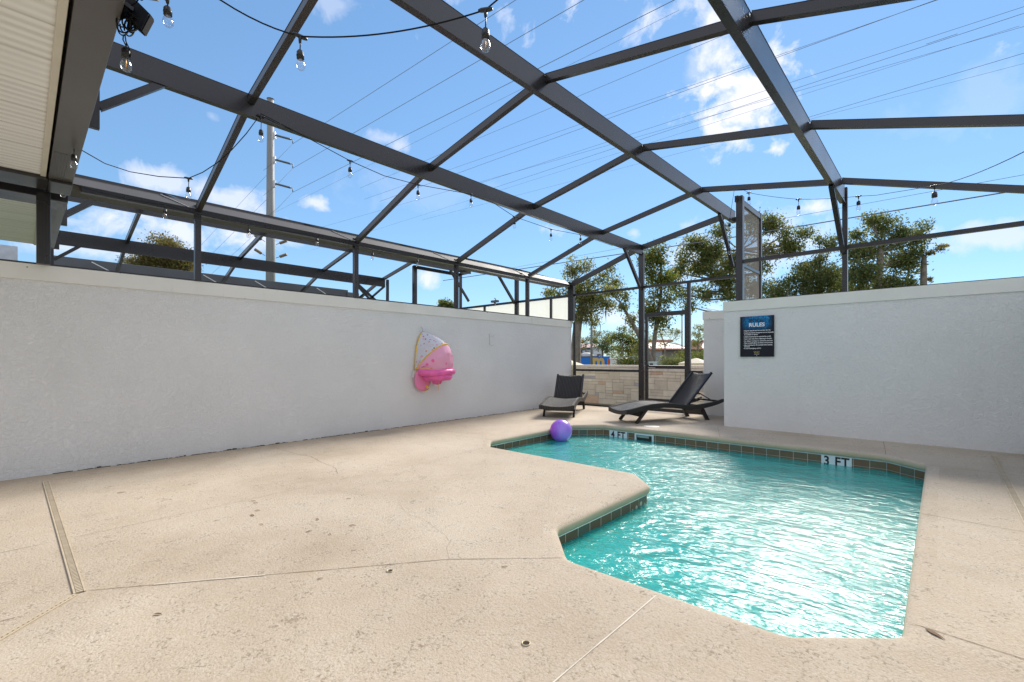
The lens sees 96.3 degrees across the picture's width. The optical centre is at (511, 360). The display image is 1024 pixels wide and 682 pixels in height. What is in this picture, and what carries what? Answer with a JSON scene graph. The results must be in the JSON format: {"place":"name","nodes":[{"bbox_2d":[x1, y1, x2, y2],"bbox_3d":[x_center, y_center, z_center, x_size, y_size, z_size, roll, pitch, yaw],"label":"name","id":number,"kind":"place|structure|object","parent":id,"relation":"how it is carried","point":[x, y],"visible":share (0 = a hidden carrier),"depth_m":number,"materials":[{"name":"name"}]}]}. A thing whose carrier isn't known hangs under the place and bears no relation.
{"place":"outdoors","nodes":[
{"label":"outdoors","id":0,"kind":"place"},
{"bbox_2d":[0,405,1023,681],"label":"pool deck","id":1,"kind":"structure","parent":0,"point":[226,565],"depth_m":2.41,"materials":[{"name":"concrete"}]},
{"bbox_2d":[0,594,78,640],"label":"deck drain","id":2,"kind":"object","parent":1,"relation":"on","point":[25,623],"visible":1,"depth_m":2.04,"materials":[{"name":"plastic"}]},
{"bbox_2d":[43,481,85,593],"bbox_3d":[-3.268,1.146,3.299,3.080,0.007,0.046,0,0,42],"label":"channel drain","id":3,"kind":"object","parent":1,"relation":"on","point":[75,577],"visible":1,"depth_m":2.83,"materials":[{"name":"plastic"}]},
{"bbox_2d":[0,0,1023,413],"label":"screen enclosure","id":4,"kind":"object","parent":1,"relation":"on","point":[740,22],"visible":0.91,"depth_m":4.94,"materials":[{"name":"brown metal"}]},
{"bbox_2d":[0,0,124,195],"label":"porch roof","id":5,"kind":"structure","parent":4,"relation":"attached to","point":[54,56],"depth_m":2.79,"materials":[{"name":"white metal"}]},
{"bbox_2d":[115,0,138,72],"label":"cord bundle","id":6,"kind":"object","parent":5,"relation":"hanging from","point":[126,52],"visible":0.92,"depth_m":2.27,"materials":[{"name":"rubber"}]},
{"bbox_2d":[121,0,158,35],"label":"flood light","id":7,"kind":"object","parent":5,"relation":"attached to","point":[143,23],"visible":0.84,"depth_m":2.27,"materials":[{"name":"plastic"}]},
{"bbox_2d":[51,174,570,320],"bbox_3d":[-4.276,-0.861,10.479,7.488,3.883,8.860,0,0,43],"label":"screen enclosure","id":8,"kind":"object","parent":4,"relation":"on","point":[555,307],"visible":0.49,"depth_m":10.55,"materials":[{"name":"brown metal"}]},
{"bbox_2d":[0,181,67,247],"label":"porch roof","id":9,"kind":"structure","parent":8,"relation":"attached to","point":[17,213],"depth_m":5.28,"materials":[{"name":"metal"}]},
{"bbox_2d":[54,255,352,296],"bbox_3d":[-7.479,-1.335,12.276,0.400,1.770,7.100,0,0,43],"label":"gutter","id":10,"kind":"object","parent":8,"relation":"attached to","point":[94,264],"visible":0.26,"depth_m":11.37,"materials":[{"name":"metal"}]},
{"bbox_2d":[70,177,570,287],"bbox_3d":[-1.679,-1.865,8.024,0.380,0.230,8.820,0,0,43],"label":"gutter","id":11,"kind":"object","parent":4,"relation":"attached to","point":[258,221],"visible":0.93,"depth_m":6.22,"materials":[{"name":"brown metal"}]},
{"bbox_2d":[73,184,423,264],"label":"string lights","id":12,"kind":"object","parent":11,"relation":"hanging from","point":[248,232],"visible":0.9,"depth_m":5.85,"materials":[{"name":"rubber"}]},
{"bbox_2d":[162,0,497,70],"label":"string lights","id":13,"kind":"object","parent":4,"relation":"hanging from","point":[167,13],"visible":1,"depth_m":2.19,"materials":[{"name":"rubber"}]},
{"bbox_2d":[70,114,611,245],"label":"string lights","id":14,"kind":"object","parent":4,"relation":"hanging from","point":[73,157],"visible":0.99,"depth_m":4.44,"materials":[{"name":"rubber"}]},
{"bbox_2d":[645,310,686,411],"bbox_3d":[3.183,0.021,9.489,0.927,2.062,0.081,0,0,43],"label":"screen door","id":15,"kind":"structure","parent":4,"relation":"attached to","point":[665,313],"depth_m":9.61,"materials":[{"name":"brown metal"}]},
{"bbox_2d":[727,151,1023,262],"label":"string lights","id":16,"kind":"object","parent":4,"relation":"hanging from","point":[934,194],"visible":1,"depth_m":6.10,"materials":[{"name":"rubber"}]},
{"bbox_2d":[521,640,530,646],"bbox_3d":[0.056,1.135,1.840,0.037,0.004,0.037,0,0,43],"label":"deck socket","id":17,"kind":"object","parent":1,"relation":"on","point":[525,643],"visible":1,"depth_m":1.84,"materials":[{"name":"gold metal"}]},
{"bbox_2d":[539,374,587,416],"bbox_3d":[1.111,0.702,9.518,0.674,0.794,1.982,0,0,17],"label":"sun lounger","id":18,"kind":"object","parent":1,"relation":"on","point":[568,392],"visible":0.98,"depth_m":9.83,"materials":[{"name":"brown wicker"}]},
{"bbox_2d":[644,425,658,427],"bbox_3d":[2.281,1.079,7.500,0.252,0.009,0.252,0,0,43],"label":"skimmer lid","id":19,"kind":"object","parent":1,"relation":"on","point":[652,426],"visible":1,"depth_m":7.46,"materials":[{"name":"beige plastic"}]},
{"bbox_2d":[608,371,723,423],"bbox_3d":[2.784,0.653,8.293,1.982,0.886,0.634,0,0,-17],"label":"sun lounger","id":20,"kind":"object","parent":1,"relation":"on","point":[683,398],"visible":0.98,"depth_m":8.26,"materials":[{"name":"brown wicker"}]},
{"bbox_2d":[483,424,938,649],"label":"swimming pool","id":21,"kind":"structure","parent":1,"relation":"in","point":[561,534],"depth_m":5.23,"materials":[{"name":"liquid"}]},
{"bbox_2d":[507,435,923,637],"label":"water","id":22,"kind":"structure","parent":21,"relation":"in","point":[762,469],"depth_m":4.17,"materials":[{"name":"teal liquid"}]},
{"bbox_2d":[550,420,571,441],"bbox_3d":[0.779,1.119,7.289,0.352,0.352,0.352,0,0,43],"label":"beach ball","id":23,"kind":"object","parent":22,"relation":"on","point":[560,430],"visible":1,"depth_m":7.16,"materials":[{"name":"purple plastic"}]},
{"bbox_2d":[926,629,943,638],"bbox_3d":[1.735,1.122,1.881,0.021,0.004,0.077,0,0,-10],"label":"fallen leaf","id":24,"kind":"object","parent":1,"relation":"on","point":[933,632],"visible":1,"depth_m":1.88,"materials":[{"name":"beige plant"}]},
{"bbox_2d":[991,455,1023,523],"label":"channel drain","id":25,"kind":"object","parent":1,"relation":"on","point":[1015,498],"visible":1,"depth_m":3.90,"materials":[{"name":"plastic"}]},
{"bbox_2d":[0,0,1023,357],"label":"sky","id":26,"kind":"structure","parent":0,"point":[163,132],"materials":[{"name":"blue"}]},
{"bbox_2d":[361,35,723,187],"bbox_3d":[2.271,-9.850,17.288,28.258,0.011,0.011,0,0,39],"label":"power line","id":27,"kind":"object","parent":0,"point":[582,94],"visible":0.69,"depth_m":16.41,"materials":[{"name":"metal"}]},
{"bbox_2d":[443,237,732,280],"bbox_3d":[2.539,-5.449,25.851,18.234,0.041,0.041,0,0,37],"label":"power line","id":28,"kind":"object","parent":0,"point":[608,255],"visible":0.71,"depth_m":23.97,"materials":[{"name":"metal"}]},
{"bbox_2d":[607,358,617,364],"bbox_3d":[6.585,0.520,29.997,0.640,1.320,0.245,0,0,0],"label":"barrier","id":29,"kind":"object","parent":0,"point":[610,361],"visible":0.42,"depth_m":29.88,"materials":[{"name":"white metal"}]},
{"bbox_2d":[366,0,935,198],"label":"power line","id":30,"kind":"object","parent":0,"point":[679,89],"visible":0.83,"depth_m":15.61,"materials":[{"name":"metal"}]},
{"bbox_2d":[382,0,934,200],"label":"power line","id":31,"kind":"object","parent":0,"point":[713,80],"visible":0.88,"depth_m":14.85,"materials":[{"name":"metal"}]},
{"bbox_2d":[313,26,1017,249],"bbox_3d":[-1.436,-7.650,21.413,34.027,0.007,0.007,0,0,40],"label":"power line","id":32,"kind":"object","parent":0,"point":[749,111],"visible":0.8,"depth_m":13.69,"materials":[{"name":"metal"}]},
{"bbox_2d":[631,339,703,364],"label":"shop building","id":33,"kind":"structure","parent":0,"point":[670,350],"depth_m":95.00,"materials":[{"name":"white metal"}]},
{"bbox_2d":[678,358,703,365],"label":"stone pillar","id":34,"kind":"structure","parent":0,"point":[696,362],"depth_m":11.37,"materials":[{"name":"beige stone"}]},
{"bbox_2d":[431,63,1023,217],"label":"power line","id":35,"kind":"object","parent":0,"point":[812,118],"visible":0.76,"depth_m":14.44,"materials":[{"name":"metal"}]},
{"bbox_2d":[482,7,1021,182],"bbox_3d":[7.354,-8.350,14.595,26.246,0.010,0.010,0,0,38],"label":"power line","id":36,"kind":"object","parent":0,"point":[790,82],"visible":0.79,"depth_m":13.36,"materials":[{"name":"metal"}]},
{"bbox_2d":[507,13,1023,183],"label":"power line","id":37,"kind":"object","parent":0,"point":[801,86],"visible":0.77,"depth_m":13.23,"materials":[{"name":"metal"}]},
{"bbox_2d":[514,175,1020,267],"bbox_3d":[8.555,-6.350,23.815,25.178,0.015,0.015,0,0,42],"label":"power line","id":38,"kind":"object","parent":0,"point":[816,212],"visible":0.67,"depth_m":19.17,"materials":[{"name":"metal"}]},
{"bbox_2d":[733,193,1001,237],"bbox_3d":[13.381,-5.449,17.188,9.535,0.041,0.041,0,0,41],"label":"power line","id":39,"kind":"object","parent":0,"point":[888,211],"visible":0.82,"depth_m":16.72,"materials":[{"name":"metal"}]},
{"bbox_2d":[784,53,1022,124],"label":"power line","id":40,"kind":"object","parent":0,"point":[918,84],"visible":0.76,"depth_m":14.67,"materials":[{"name":"metal"}]},
{"label":"ground","id":41,"kind":"structure","parent":0,"visible":0},
{"bbox_2d":[0,244,17,260],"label":"house wall","id":42,"kind":"structure","parent":41,"relation":"on","point":[8,252],"depth_m":9.39,"materials":[{"name":"white paint"}]},
{"bbox_2d":[115,229,206,271],"bbox_3d":[-26.121,-4.258,33.617,5.962,10.877,3.413,0,0,-9],"label":"live oak","id":43,"kind":"object","parent":41,"relation":"on","point":[141,260],"visible":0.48,"depth_m":33.27,"materials":[{"name":"green plant"}]},
{"bbox_2d":[254,97,292,280],"bbox_3d":[-15.577,-7.960,30.000,2.548,18.281,0.638,0,0,0],"label":"utility pole","id":44,"kind":"object","parent":41,"relation":"on","point":[271,183],"visible":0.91,"depth_m":29.82,"materials":[{"name":"concrete"}]},
{"bbox_2d":[293,0,514,143],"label":"power line","id":45,"kind":"object","parent":44,"relation":"attached to","point":[414,65],"visible":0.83,"depth_m":22.48,"materials":[{"name":"metal"}]},
{"bbox_2d":[294,0,582,167],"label":"power line","id":46,"kind":"object","parent":44,"relation":"attached to","point":[456,73],"visible":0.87,"depth_m":20.53,"materials":[{"name":"metal"}]},
{"bbox_2d":[270,10,678,214],"bbox_3d":[-6.629,-8.450,20.251,28.136,0.007,0.007,0,0,41],"label":"power line","id":47,"kind":"object","parent":44,"relation":"attached to","point":[472,113],"visible":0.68,"depth_m":15.93,"materials":[{"name":"metal"}]},
{"bbox_2d":[294,0,673,191],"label":"power line","id":48,"kind":"object","parent":44,"relation":"attached to","point":[510,82],"visible":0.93,"depth_m":18.05,"materials":[{"name":"metal"}]},
{"bbox_2d":[278,26,1023,239],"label":"power line","id":49,"kind":"object","parent":44,"relation":"attached to","point":[712,115],"visible":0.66,"depth_m":14.66,"materials":[{"name":"metal"}]},
{"bbox_2d":[0,260,571,480],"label":"pool wall","id":50,"kind":"structure","parent":41,"relation":"on","point":[99,369],"depth_m":5.68,"materials":[{"name":"grey paint"}]},
{"bbox_2d":[36,190,50,265],"bbox_3d":[-4.658,-1.310,4.560,0.106,0.720,0.100,0,0,43],"label":"post","id":51,"kind":"object","parent":50,"relation":"on","point":[43,227],"visible":1,"depth_m":4.53,"materials":[{"name":"brown metal"}]},
{"bbox_2d":[412,327,455,390],"bbox_3d":[-1.291,-0.018,7.874,0.461,1.114,0.747,0,0,43],"label":"baby float","id":52,"kind":"object","parent":50,"relation":"hanging from","point":[433,359],"visible":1,"depth_m":7.75,"materials":[{"name":"pink plastic"}]},
{"bbox_2d":[436,297,453,307],"bbox_3d":[-5.782,-2.152,39.891,1.903,6.664,1.424,0,0,29],"label":"palm tree","id":53,"kind":"object","parent":41,"relation":"on","point":[443,302],"visible":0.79,"depth_m":39.66,"materials":[{"name":"plant"}]},
{"bbox_2d":[547,291,565,298],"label":"background tree","id":54,"kind":"object","parent":41,"relation":"on","point":[558,293],"visible":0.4,"depth_m":23.72,"materials":[{"name":"green plant"}]},
{"bbox_2d":[571,360,582,375],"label":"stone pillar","id":55,"kind":"structure","parent":41,"relation":"on","point":[577,363],"depth_m":12.73,"materials":[{"name":"beige stone"}]},
{"bbox_2d":[540,254,625,363],"bbox_3d":[3.807,-2.413,24.931,4.601,7.190,2.289,0,0,2],"label":"mossy tree","id":56,"kind":"object","parent":41,"relation":"on","point":[585,308],"visible":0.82,"depth_m":24.78,"materials":[{"name":"green plant"}]},
{"bbox_2d":[581,347,589,353],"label":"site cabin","id":57,"kind":"object","parent":41,"relation":"on","point":[583,350],"visible":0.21,"depth_m":61.97,"materials":[{"name":"metal"}]},
{"bbox_2d":[581,352,593,355],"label":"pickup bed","id":58,"kind":"object","parent":41,"relation":"on","point":[585,354],"visible":0.29,"depth_m":50.23,"materials":[{"name":"white metal"}]},
{"bbox_2d":[590,303,592,364],"bbox_3d":[5.199,-1.280,30.000,0.213,4.920,0.213,0,0,0],"label":"lamp post","id":59,"kind":"object","parent":41,"relation":"on","point":[591,347],"visible":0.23,"depth_m":29.95,"materials":[{"name":"metal"}]},
{"bbox_2d":[581,330,607,351],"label":"background tree","id":60,"kind":"object","parent":41,"relation":"on","point":[583,340],"visible":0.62,"depth_m":55.05,"materials":[{"name":"green plant"}]},
{"bbox_2d":[581,356,609,364],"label":"construction hoarding","id":61,"kind":"object","parent":41,"relation":"on","point":[597,360],"visible":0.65,"depth_m":40.64,"materials":[{"name":"metal"}]},
{"bbox_2d":[593,347,601,355],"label":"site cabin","id":62,"kind":"object","parent":41,"relation":"on","point":[596,353],"visible":0.09,"depth_m":60.00,"materials":[{"name":"white metal"}]},
{"bbox_2d":[588,330,618,355],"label":"background tree","id":63,"kind":"object","parent":41,"relation":"on","point":[605,345],"visible":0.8,"depth_m":49.78,"materials":[{"name":"green plant"}]},
{"bbox_2d":[607,325,638,356],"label":"background tree","id":64,"kind":"object","parent":41,"relation":"on","point":[625,339],"visible":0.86,"depth_m":45.94,"materials":[{"name":"green plant"}]},
{"bbox_2d":[611,349,638,364],"bbox_3d":[5.670,0.314,21.787,1.856,1.732,1.416,0,0,11],"label":"shrub","id":65,"kind":"object","parent":41,"relation":"on","point":[629,359],"visible":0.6,"depth_m":21.73,"materials":[{"name":"green plant"}]},
{"bbox_2d":[600,282,653,361],"bbox_3d":[5.343,-1.195,20.969,2.599,4.785,1.287,0,0,-14],"label":"slender tree","id":66,"kind":"object","parent":41,"relation":"on","point":[631,320],"visible":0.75,"depth_m":20.93,"materials":[{"name":"green plant"}]},
{"bbox_2d":[571,365,703,409],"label":"stone wall","id":67,"kind":"structure","parent":41,"relation":"on","point":[607,388],"depth_m":11.62,"materials":[{"name":"stone"}]},
{"bbox_2d":[628,324,651,345],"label":"background tree","id":68,"kind":"object","parent":41,"relation":"on","point":[637,337],"visible":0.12,"depth_m":52.21,"materials":[{"name":"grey plant"}]},
{"bbox_2d":[632,242,682,361],"bbox_3d":[6.817,-2.376,21.948,2.246,7.116,2.324,0,0,43],"label":"young tree","id":69,"kind":"object","parent":41,"relation":"on","point":[654,259],"visible":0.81,"depth_m":21.85,"materials":[{"name":"green plant"}]},
{"bbox_2d":[649,325,680,362],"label":"background tree","id":70,"kind":"object","parent":41,"relation":"on","point":[676,332],"visible":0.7,"depth_m":64.00,"materials":[{"name":"green plant"}]},
{"bbox_2d":[656,353,694,364],"bbox_3d":[9.238,0.345,25.957,2.309,1.670,1.510,0,0,-10],"label":"shrub","id":71,"kind":"object","parent":41,"relation":"on","point":[673,361],"visible":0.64,"depth_m":25.82,"materials":[{"name":"green plant"}]},
{"bbox_2d":[681,315,682,352],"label":"lamp post","id":72,"kind":"object","parent":41,"relation":"on","point":[681,333],"visible":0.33,"depth_m":59.95,"materials":[{"name":"metal"}]},
{"bbox_2d":[674,349,694,360],"bbox_3d":[12.822,0.038,34.128,1.541,2.283,1.588,0,0,-20],"label":"shrub","id":73,"kind":"object","parent":41,"relation":"on","point":[683,353],"visible":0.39,"depth_m":34.16,"materials":[{"name":"green plant"}]},
{"bbox_2d":[691,346,703,359],"bbox_3d":[12.293,0.102,29.996,1.752,2.156,1.499,0,0,-14],"label":"shrub","id":74,"kind":"object","parent":41,"relation":"on","point":[698,354],"visible":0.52,"depth_m":29.88,"materials":[{"name":"green plant"}]},
{"bbox_2d":[691,323,703,357],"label":"background tree","id":75,"kind":"object","parent":41,"relation":"on","point":[695,341],"visible":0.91,"depth_m":59.80,"materials":[{"name":"green plant"}]},
{"bbox_2d":[665,207,817,314],"bbox_3d":[13.327,-3.906,27.072,9.378,10.178,3.076,0,0,-2],"label":"broad tree","id":76,"kind":"object","parent":41,"relation":"on","point":[709,254],"visible":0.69,"depth_m":26.82,"materials":[{"name":"green plant"}]},
{"bbox_2d":[762,229,854,297],"bbox_3d":[16.079,-2.828,24.011,5.763,8.018,2.972,0,0,-9],"label":"dense tree","id":77,"kind":"object","parent":41,"relation":"on","point":[818,273],"visible":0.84,"depth_m":23.73,"materials":[{"name":"green plant"}]},
{"bbox_2d":[703,277,1023,453],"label":"pool wall","id":78,"kind":"structure","parent":41,"relation":"on","point":[941,365],"depth_m":6.09,"materials":[{"name":"grey paint"}]},
{"bbox_2d":[740,315,773,356],"bbox_3d":[3.808,-0.372,7.138,0.482,0.634,0.013,0,0,43],"label":"pool sign","id":79,"kind":"object","parent":78,"relation":"attached to","point":[756,336],"visible":1,"depth_m":7.13,"materials":[{"name":"plastic"}]},
{"bbox_2d":[829,208,936,290],"bbox_3d":[17.128,-2.941,21.217,4.993,8.246,2.405,0,0,-17],"label":"oak tree","id":80,"kind":"object","parent":41,"relation":"on","point":[862,276],"visible":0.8,"depth_m":20.95,"materials":[{"name":"green plant"}]},
{"bbox_2d":[920,243,949,284],"bbox_3d":[19.290,-2.092,20.988,1.142,6.549,1.178,0,0,43],"label":"dead trunk","id":81,"kind":"object","parent":41,"relation":"on","point":[924,278],"visible":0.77,"depth_m":20.90,"materials":[{"name":"brown plant"}]}
]}

